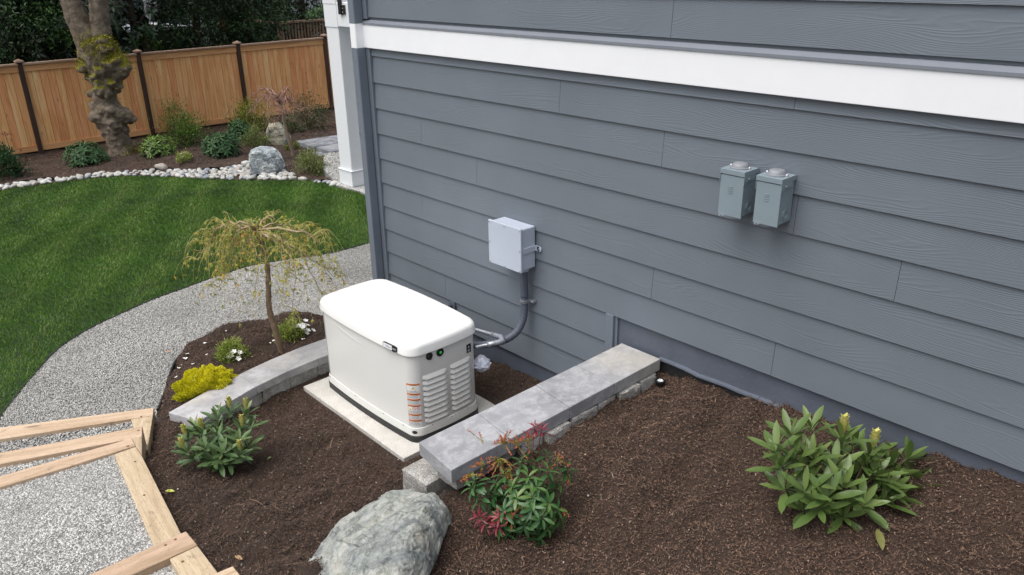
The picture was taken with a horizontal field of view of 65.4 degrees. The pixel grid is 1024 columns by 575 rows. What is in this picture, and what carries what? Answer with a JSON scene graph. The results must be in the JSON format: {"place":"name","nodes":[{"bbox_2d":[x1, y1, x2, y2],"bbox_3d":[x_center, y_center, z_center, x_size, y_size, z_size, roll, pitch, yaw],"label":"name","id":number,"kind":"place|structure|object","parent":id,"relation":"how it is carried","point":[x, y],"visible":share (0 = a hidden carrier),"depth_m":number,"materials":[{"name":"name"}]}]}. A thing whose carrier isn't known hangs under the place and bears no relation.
{"place":"outdoors","nodes":[
{"label":"outdoors","id":0,"kind":"place"},
{"bbox_2d":[1,167,322,189],"bbox_3d":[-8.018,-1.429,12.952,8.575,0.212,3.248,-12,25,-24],"label":"stone border ground","id":1,"kind":"structure","parent":0,"point":[235,178],"depth_m":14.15,"materials":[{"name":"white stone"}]},
{"bbox_2d":[10,183,17,187],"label":"river stone","id":2,"kind":"object","parent":1,"relation":"on","point":[12,185],"visible":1,"depth_m":14.03,"materials":[{"name":"white stone"}]},
{"bbox_2d":[22,181,31,185],"bbox_3d":[-8.615,-1.838,14.160,0.172,0.077,0.109,-10,37,-17],"label":"river stone","id":3,"kind":"object","parent":1,"relation":"on","point":[26,183],"visible":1,"depth_m":14.13,"materials":[{"name":"white stone"}]},
{"bbox_2d":[57,178,65,181],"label":"river stone","id":4,"kind":"object","parent":1,"relation":"on","point":[61,180],"visible":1,"depth_m":14.32,"materials":[{"name":"white stone"}]},
{"bbox_2d":[76,175,83,179],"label":"river stone","id":5,"kind":"object","parent":1,"relation":"on","point":[79,177],"visible":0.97,"depth_m":14.45,"materials":[{"name":"white stone"}]},
{"bbox_2d":[194,173,202,177],"bbox_3d":[-5.548,-1.974,14.146,0.172,0.097,0.116,19,17,4],"label":"river stone","id":6,"kind":"object","parent":1,"relation":"on","point":[198,175],"visible":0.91,"depth_m":14.10,"materials":[{"name":"white stone"}]},
{"bbox_2d":[202,174,210,178],"bbox_3d":[-5.390,-1.955,14.071,0.171,0.077,0.109,-18,32,-14],"label":"river stone","id":7,"kind":"object","parent":1,"relation":"on","point":[206,176],"visible":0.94,"depth_m":14.04,"materials":[{"name":"white stone"}]},
{"bbox_2d":[245,176,255,179],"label":"river stone","id":8,"kind":"object","parent":1,"relation":"on","point":[250,177],"visible":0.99,"depth_m":13.66,"materials":[{"name":"white stone"}]},
{"bbox_2d":[298,176,307,180],"bbox_3d":[-3.498,-1.819,13.345,0.164,0.092,0.110,4,7,10],"label":"river stone","id":9,"kind":"object","parent":1,"relation":"on","point":[302,178],"visible":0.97,"depth_m":13.31,"materials":[{"name":"white stone"}]},
{"bbox_2d":[0,107,337,184],"bbox_3d":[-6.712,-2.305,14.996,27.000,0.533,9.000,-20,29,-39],"label":"garden bed","id":10,"kind":"object","parent":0,"point":[58,163],"visible":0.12,"depth_m":15.74,"materials":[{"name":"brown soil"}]},
{"bbox_2d":[0,131,10,153],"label":"sapling","id":11,"kind":"object","parent":10,"relation":"on","point":[6,133],"visible":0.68,"depth_m":15.92,"materials":[{"name":"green plant"}]},
{"bbox_2d":[0,140,37,180],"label":"evergreen shrub","id":12,"kind":"object","parent":10,"relation":"on","point":[12,163],"visible":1,"depth_m":14.68,"materials":[{"name":"green plant"}]},
{"bbox_2d":[0,0,80,136],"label":"evergreen tree","id":13,"kind":"object","parent":10,"relation":"on","point":[55,32],"visible":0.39,"depth_m":16.91,"materials":[{"name":"green plant"}]},
{"bbox_2d":[0,0,89,139],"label":"evergreen tree","id":14,"kind":"object","parent":10,"relation":"on","point":[14,45],"visible":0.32,"depth_m":16.73,"materials":[{"name":"green plant"}]},
{"bbox_2d":[0,0,148,79],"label":"conifer","id":15,"kind":"object","parent":10,"relation":"on","point":[121,21],"visible":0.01,"depth_m":20.59,"materials":[{"name":"green plant"}]},
{"bbox_2d":[0,0,161,126],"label":"broadleaf tree","id":16,"kind":"object","parent":10,"relation":"on","point":[114,28],"visible":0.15,"depth_m":17.43,"materials":[{"name":"green plant"}]},
{"bbox_2d":[62,140,109,167],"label":"rhododendron","id":17,"kind":"object","parent":10,"relation":"on","point":[80,154],"visible":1,"depth_m":15.66,"materials":[{"name":"green plant"}]},
{"bbox_2d":[59,0,138,156],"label":"knobbly tree","id":18,"kind":"object","parent":10,"relation":"on","point":[105,67],"visible":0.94,"depth_m":15.68,"materials":[{"name":"brown plant"}]},
{"bbox_2d":[109,0,172,53],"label":"broadleaf tree","id":19,"kind":"object","parent":10,"relation":"on","point":[127,9],"visible":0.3,"depth_m":18.59,"materials":[{"name":"green plant"}]},
{"bbox_2d":[128,22,163,113],"bbox_3d":[-8.539,-4.990,18.812,1.649,2.429,1.321,-20,29,-39],"label":"evergreen tree","id":20,"kind":"object","parent":10,"relation":"on","point":[147,46],"visible":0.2,"depth_m":18.57,"materials":[{"name":"green plant"}]},
{"bbox_2d":[112,22,186,112],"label":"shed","id":21,"kind":"structure","parent":10,"relation":"on","point":[128,30],"depth_m":21.21,"materials":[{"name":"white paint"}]},
{"bbox_2d":[137,133,177,158],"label":"rhododendron","id":22,"kind":"object","parent":10,"relation":"on","point":[157,147],"visible":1,"depth_m":15.96,"materials":[{"name":"green plant"}]},
{"bbox_2d":[0,33,333,154],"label":"fence","id":23,"kind":"object","parent":10,"relation":"on","point":[211,81],"visible":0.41,"depth_m":18.29,"materials":[{"name":"brown wood"}]},
{"bbox_2d":[152,93,188,136],"bbox_3d":[-7.913,-3.999,18.325,0.900,1.037,1.063,-20,29,-39],"label":"evergreen shrub","id":24,"kind":"object","parent":10,"relation":"on","point":[173,107],"visible":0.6,"depth_m":18.24,"materials":[{"name":"green plant"}]},
{"bbox_2d":[175,147,193,162],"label":"dwarf shrub","id":25,"kind":"object","parent":10,"relation":"on","point":[187,155],"visible":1,"depth_m":15.17,"materials":[{"name":"green plant"}]},
{"bbox_2d":[158,105,213,148],"bbox_3d":[-6.867,-3.436,16.867,1.164,0.846,1.198,-20,29,-39],"label":"evergreen shrub","id":26,"kind":"object","parent":10,"relation":"on","point":[192,131],"visible":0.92,"depth_m":16.83,"materials":[{"name":"green plant"}]},
{"bbox_2d":[133,0,252,50],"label":"conifer","id":27,"kind":"object","parent":10,"relation":"on","point":[180,37],"visible":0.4,"depth_m":19.43,"materials":[{"name":"green plant"}]},
{"bbox_2d":[210,15,228,45],"bbox_3d":[-7.207,-5.598,20.169,0.931,2.469,0.620,-8,24,-17],"label":"shrubby tree","id":28,"kind":"object","parent":10,"relation":"on","point":[221,24],"visible":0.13,"depth_m":19.75,"materials":[{"name":"green plant"}]},
{"bbox_2d":[199,131,241,158],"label":"rhododendron","id":29,"kind":"object","parent":10,"relation":"on","point":[222,145],"visible":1,"depth_m":15.61,"materials":[{"name":"green plant"}]},
{"bbox_2d":[147,0,307,48],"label":"conifer","id":30,"kind":"object","parent":10,"relation":"on","point":[259,14],"visible":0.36,"depth_m":19.93,"materials":[{"name":"green plant"}]},
{"bbox_2d":[225,117,251,140],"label":"rhododendron","id":31,"kind":"object","parent":10,"relation":"on","point":[236,131],"visible":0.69,"depth_m":17.09,"materials":[{"name":"green plant"}]},
{"bbox_2d":[220,94,274,131],"bbox_3d":[-6.085,-4.048,18.363,1.292,0.921,1.592,-20,29,-39],"label":"evergreen shrub","id":32,"kind":"object","parent":10,"relation":"on","point":[249,115],"visible":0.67,"depth_m":18.38,"materials":[{"name":"green plant"}]},
{"bbox_2d":[213,0,290,44],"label":"conifer","id":33,"kind":"object","parent":10,"relation":"on","point":[257,39],"visible":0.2,"depth_m":20.36,"materials":[{"name":"green plant"}]},
{"bbox_2d":[180,0,323,45],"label":"conifer","id":34,"kind":"object","parent":10,"relation":"on","point":[243,22],"visible":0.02,"depth_m":25.05,"materials":[{"name":"green plant"}]},
{"bbox_2d":[239,120,270,147],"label":"boxwood","id":35,"kind":"object","parent":10,"relation":"on","point":[261,139],"visible":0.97,"depth_m":16.55,"materials":[{"name":"green plant"}]},
{"bbox_2d":[248,146,285,173],"bbox_3d":[-4.360,-2.271,14.155,0.654,0.460,0.536,-1,22,-1],"label":"boulder","id":36,"kind":"object","parent":10,"relation":"on","point":[267,159],"visible":1,"depth_m":13.96,"materials":[{"name":"grey stone"}]},
{"bbox_2d":[218,0,325,42],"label":"conifer","id":37,"kind":"object","parent":10,"relation":"on","point":[302,3],"visible":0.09,"depth_m":25.17,"materials":[{"name":"green plant"}]},
{"bbox_2d":[266,122,291,144],"bbox_3d":[-4.993,-3.264,17.002,0.555,0.506,0.460,0,22,2],"label":"boulder","id":38,"kind":"object","parent":10,"relation":"on","point":[277,136],"visible":0.73,"depth_m":16.83,"materials":[{"name":"beige stone"}]},
{"bbox_2d":[246,86,318,154],"bbox_3d":[-4.321,-3.198,15.384,1.415,1.375,1.276,-20,29,-39],"label":"bare weeping tree","id":39,"kind":"object","parent":10,"relation":"on","point":[275,96],"visible":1,"depth_m":15.17,"materials":[{"name":"brown plant"}]},
{"bbox_2d":[244,19,326,40],"bbox_3d":[-6.186,-7.685,25.556,5.100,2.100,4.650,-20,29,-39],"label":"deck railing","id":40,"kind":"object","parent":10,"relation":"on","point":[306,21],"visible":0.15,"depth_m":22.72,"materials":[{"name":"brown wood"}]},
{"bbox_2d":[283,140,298,150],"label":"evergreen shrub","id":41,"kind":"object","parent":10,"relation":"on","point":[294,147],"visible":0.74,"depth_m":15.98,"materials":[{"name":"green plant"}]},
{"bbox_2d":[277,110,306,134],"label":"evergreen shrub","id":42,"kind":"object","parent":10,"relation":"on","point":[291,128],"visible":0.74,"depth_m":17.93,"materials":[{"name":"green plant"}]},
{"bbox_2d":[284,88,334,130],"bbox_3d":[-4.674,-4.198,18.324,1.352,1.115,1.453,-20,29,-39],"label":"evergreen shrub","id":43,"kind":"object","parent":10,"relation":"on","point":[314,119],"visible":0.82,"depth_m":18.35,"materials":[{"name":"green plant"}]},
{"bbox_2d":[287,143,331,175],"bbox_3d":[-3.423,-2.215,13.673,0.716,0.612,0.848,-20,29,-39],"label":"boxwood","id":44,"kind":"object","parent":10,"relation":"on","point":[308,162],"visible":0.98,"depth_m":13.66,"materials":[{"name":"green plant"}]},
{"bbox_2d":[297,137,335,150],"bbox_3d":[-3.933,-2.889,16.063,0.520,0.100,0.761,-20,29,-39],"label":"paver","id":45,"kind":"object","parent":10,"relation":"on","point":[316,142],"visible":0.7,"depth_m":15.97,"materials":[{"name":"grey stone"}]},
{"bbox_2d":[316,143,338,152],"bbox_3d":[-3.433,-2.681,15.538,0.509,0.100,0.650,-20,29,-39],"label":"paver","id":46,"kind":"object","parent":10,"relation":"on","point":[332,148],"visible":0.46,"depth_m":15.47,"materials":[{"name":"grey stone"}]},
{"bbox_2d":[321,135,337,142],"bbox_3d":[-3.407,-3.039,16.402,0.713,0.100,0.839,-20,29,-39],"label":"paver","id":47,"kind":"object","parent":10,"relation":"on","point":[334,138],"visible":0.14,"depth_m":16.31,"materials":[{"name":"grey stone"}]},
{"bbox_2d":[0,175,369,419],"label":"lawn","id":48,"kind":"structure","parent":0,"point":[49,351],"depth_m":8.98,"materials":[{"name":"plant"}]},
{"bbox_2d":[0,243,367,416],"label":"lawn edging","id":49,"kind":"object","parent":48,"relation":"on","point":[23,386],"visible":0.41,"depth_m":7.60,"materials":[{"name":"black metal"}]},
{"bbox_2d":[0,243,372,427],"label":"gravel path","id":50,"kind":"structure","parent":0,"point":[369,276],"depth_m":6.95,"materials":[{"name":"grey gravel"}]},
{"bbox_2d":[0,450,88,475],"bbox_3d":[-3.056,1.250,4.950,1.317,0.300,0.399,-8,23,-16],"label":"gravel","id":51,"kind":"structure","parent":50,"relation":"on","point":[27,467],"depth_m":4.90,"materials":[{"name":"grey gravel"}]},
{"bbox_2d":[0,422,132,452],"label":"gravel","id":52,"kind":"structure","parent":50,"relation":"on","point":[42,440],"depth_m":5.45,"materials":[{"name":"grey gravel"}]},
{"bbox_2d":[156,353,181,409],"bbox_3d":[-2.324,0.536,6.835,0.847,0.114,2.023,15,28,34],"label":"bed edging","id":53,"kind":"object","parent":50,"relation":"on","point":[172,369],"visible":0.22,"depth_m":6.36,"materials":[{"name":"black metal"}]},
{"bbox_2d":[48,0,324,46],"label":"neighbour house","id":54,"kind":"structure","parent":0,"point":[144,10],"depth_m":29.00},
{"bbox_2d":[113,0,147,23],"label":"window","id":55,"kind":"structure","parent":54,"relation":"in","point":[137,5],"depth_m":28.25,"materials":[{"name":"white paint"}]},
{"bbox_2d":[154,0,192,27],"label":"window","id":56,"kind":"structure","parent":54,"relation":"in","point":[155,0],"depth_m":29.14,"materials":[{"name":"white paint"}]},
{"bbox_2d":[299,3,323,22],"bbox_3d":[-1.572,-5.988,15.162,5.479,1.495,0.470,-20,29,-39],"label":"cedar bough","id":57,"kind":"object","parent":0,"point":[316,14],"visible":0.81,"depth_m":13.79,"materials":[{"name":"green plant"}]},
{"bbox_2d":[323,152,364,192],"bbox_3d":[-2.844,-1.826,13.563,0.693,0.330,3.088,-6,23,-12],"label":"gravel strip","id":58,"kind":"object","parent":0,"point":[325,174],"visible":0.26,"depth_m":13.43,"materials":[{"name":"grey gravel"}]},
{"bbox_2d":[329,181,338,186],"bbox_3d":[-2.856,-1.668,12.783,0.180,0.081,0.115,-22,26,-11],"label":"river stone","id":59,"kind":"object","parent":58,"relation":"on","point":[333,183],"visible":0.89,"depth_m":12.74,"materials":[{"name":"white stone"}]},
{"bbox_2d":[348,185,364,194],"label":"patio","id":60,"kind":"structure","parent":0,"point":[362,191],"depth_m":12.37,"materials":[{"name":"grey stone"}]},
{"bbox_2d":[322,0,363,186],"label":"porch","id":61,"kind":"object","parent":60,"relation":"on","point":[337,26],"visible":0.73,"depth_m":11.99,"materials":[{"name":"white paint"}]},
{"bbox_2d":[145,312,1023,574],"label":"mulch ground","id":62,"kind":"structure","parent":0,"point":[967,508],"depth_m":3.94,"materials":[{"name":"brown soil"}]},
{"bbox_2d":[0,455,152,574],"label":"gravel","id":63,"kind":"structure","parent":62,"relation":"on","point":[37,552],"depth_m":4.38,"materials":[{"name":"grey gravel"}]},
{"bbox_2d":[0,408,238,574],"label":"timber steps","id":64,"kind":"structure","parent":62,"relation":"on","point":[174,547],"depth_m":4.86,"materials":[{"name":"beige wood"}]},
{"bbox_2d":[171,363,238,401],"bbox_3d":[-2.268,0.673,5.875,0.494,0.206,0.382,-20,29,-39],"label":"sedum mound","id":65,"kind":"object","parent":62,"relation":"on","point":[194,382],"visible":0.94,"depth_m":5.80,"materials":[{"name":"yellow plant"}]},
{"bbox_2d":[171,395,269,477],"bbox_3d":[-1.835,0.945,4.999,0.576,0.477,0.507,-3,23,-4],"label":"rhododendron","id":66,"kind":"object","parent":62,"relation":"on","point":[221,457],"visible":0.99,"depth_m":4.96,"materials":[{"name":"green plant"}]},
{"bbox_2d":[208,333,254,365],"bbox_3d":[-2.262,0.498,6.444,0.322,0.258,0.334,-20,29,-39],"label":"azalea","id":67,"kind":"object","parent":62,"relation":"on","point":[228,353],"visible":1,"depth_m":6.40,"materials":[{"name":"green plant"}]},
{"bbox_2d":[169,339,329,427],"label":"retaining wall","id":68,"kind":"structure","parent":62,"relation":"on","point":[258,385],"depth_m":5.97,"materials":[{"name":"stone"}]},
{"bbox_2d":[174,209,347,354],"bbox_3d":[-1.879,0.030,6.268,1.211,1.231,1.360,-20,29,-39],"label":"weeping maple","id":69,"kind":"object","parent":62,"relation":"on","point":[258,230],"visible":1,"depth_m":6.02,"materials":[{"name":"green plant"}]},
{"bbox_2d":[271,311,314,342],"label":"azalea","id":70,"kind":"object","parent":62,"relation":"on","point":[286,333],"visible":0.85,"depth_m":6.79,"materials":[{"name":"green plant"}]},
{"bbox_2d":[310,489,449,574],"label":"boulder","id":71,"kind":"object","parent":62,"relation":"on","point":[401,532],"visible":0.95,"depth_m":3.56,"materials":[{"name":"grey stone"}]},
{"bbox_2d":[177,416,588,571],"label":"scattered pebbles","id":72,"kind":"object","parent":62,"relation":"on","point":[359,477],"visible":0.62,"depth_m":4.35,"materials":[{"name":"grey stone"}]},
{"bbox_2d":[304,377,494,461],"bbox_3d":[-0.830,0.859,5.967,0.902,0.090,1.326,-20,29,-39],"label":"generator pad","id":73,"kind":"object","parent":62,"relation":"on","point":[403,449],"visible":0.23,"depth_m":5.67,"materials":[{"name":"concrete"}]},
{"bbox_2d":[320,279,477,442],"bbox_3d":[-0.831,0.478,5.790,0.645,0.747,1.209,-20,29,-39],"label":"generator","id":74,"kind":"object","parent":73,"relation":"on","point":[401,359],"visible":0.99,"depth_m":5.46,"materials":[{"name":"white metal"}]},
{"bbox_2d":[474,354,491,372],"bbox_3d":[-0.211,0.540,5.654,0.132,0.126,0.129,-6,23,-11],"label":"plastic wrap","id":75,"kind":"object","parent":74,"relation":"attached to","point":[482,363],"visible":0.97,"depth_m":5.61,"materials":[{"name":"white plastic"}]},
{"bbox_2d":[460,419,577,545],"bbox_3d":[0.036,0.920,3.753,0.511,0.522,0.480,8,24,21],"label":"pieris","id":76,"kind":"object","parent":62,"relation":"on","point":[534,515],"visible":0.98,"depth_m":3.69,"materials":[{"name":"green plant"}]},
{"bbox_2d":[402,343,659,497],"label":"retaining wall","id":77,"kind":"structure","parent":62,"relation":"on","point":[560,404],"depth_m":4.31,"materials":[{"name":"grey stone"}]},
{"bbox_2d":[144,310,1023,574],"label":"mulch shreds","id":78,"kind":"object","parent":62,"relation":"on","point":[227,446],"visible":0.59,"depth_m":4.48,"materials":[{"name":"brown wood"}]},
{"bbox_2d":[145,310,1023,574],"bbox_3d":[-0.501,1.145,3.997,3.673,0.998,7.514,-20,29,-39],"label":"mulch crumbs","id":79,"kind":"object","parent":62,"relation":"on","point":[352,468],"visible":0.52,"depth_m":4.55,"materials":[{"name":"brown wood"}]},
{"bbox_2d":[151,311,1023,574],"bbox_3d":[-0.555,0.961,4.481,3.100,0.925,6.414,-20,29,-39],"label":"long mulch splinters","id":80,"kind":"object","parent":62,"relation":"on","point":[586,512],"visible":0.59,"depth_m":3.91,"materials":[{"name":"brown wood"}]},
{"bbox_2d":[655,378,664,387],"bbox_3d":[0.897,0.600,4.831,0.060,0.091,0.060,-20,29,-39],"label":"garden spotlight","id":81,"kind":"object","parent":62,"relation":"on","point":[659,382],"visible":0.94,"depth_m":4.80,"materials":[{"name":"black metal"}]},
{"bbox_2d":[347,0,1023,483],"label":"house","id":82,"kind":"structure","parent":62,"relation":"on","point":[875,280],"depth_m":4.20,"materials":[{"name":"paint"}]},
{"bbox_2d":[446,300,504,348],"bbox_3d":[-0.363,0.282,5.949,0.243,0.138,0.947,-13,25,-26],"label":"gas pipe","id":83,"kind":"object","parent":82,"relation":"attached to","point":[499,337],"visible":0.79,"depth_m":5.64,"materials":[{"name":"metal"}]},
{"bbox_2d":[473,269,535,348],"bbox_3d":[-0.131,0.148,5.596,0.600,0.607,0.101,-2,22,-1],"label":"conduit","id":84,"kind":"object","parent":82,"relation":"attached to","point":[521,323],"visible":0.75,"depth_m":5.61,"materials":[{"name":"grey plastic"}]},
{"bbox_2d":[488,217,541,272],"bbox_3d":[0.017,-0.294,5.474,0.150,0.315,0.381,-20,29,-39],"label":"junction box","id":85,"kind":"object","parent":82,"relation":"attached to","point":[513,246],"visible":1,"depth_m":5.42,"materials":[{"name":"grey plastic"}]},
{"bbox_2d":[718,161,758,218],"bbox_3d":[1.147,-0.502,4.059,0.151,0.273,0.143,-20,29,-39],"label":"disconnect box","id":86,"kind":"object","parent":82,"relation":"attached to","point":[737,189],"visible":1,"depth_m":4.03,"materials":[{"name":"grey metal"}]},
{"bbox_2d":[753,168,796,227],"bbox_3d":[1.286,-0.448,3.920,0.151,0.273,0.143,-20,29,-39],"label":"disconnect box","id":87,"kind":"object","parent":82,"relation":"attached to","point":[774,187],"visible":1,"depth_m":3.89,"materials":[{"name":"grey metal"}]},
{"bbox_2d":[745,405,939,533],"bbox_3d":[1.541,0.834,3.668,0.938,0.528,0.642,-10,24,-21],"label":"rhododendron","id":88,"kind":"object","parent":62,"relation":"on","point":[822,493],"visible":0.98,"depth_m":3.58,"materials":[{"name":"green plant"}]},
{"bbox_2d":[875,529,884,550],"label":"dead leaf","id":89,"kind":"object","parent":62,"relation":"on","point":[880,538],"visible":1,"depth_m":3.38,"materials":[{"name":"yellow plant"}]},
{"label":"river stone","id":90,"kind":"object","parent":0,"visible":0},
{"bbox_2d":[155,163,167,170],"bbox_3d":[-6.475,-2.230,14.735,0.231,0.142,0.162,2,25,-25],"label":"river stone","id":91,"kind":"object","parent":90,"relation":"on","point":[161,166],"visible":1,"depth_m":14.68,"materials":[{"name":"beige stone"}]},
{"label":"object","id":92,"kind":"structure","parent":0,"visible":0},
{"bbox_2d":[149,565,176,574],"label":"tread stones","id":93,"kind":"object","parent":92,"relation":"on","point":[164,571],"visible":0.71,"depth_m":3.86,"materials":[{"name":"grey gravel"}]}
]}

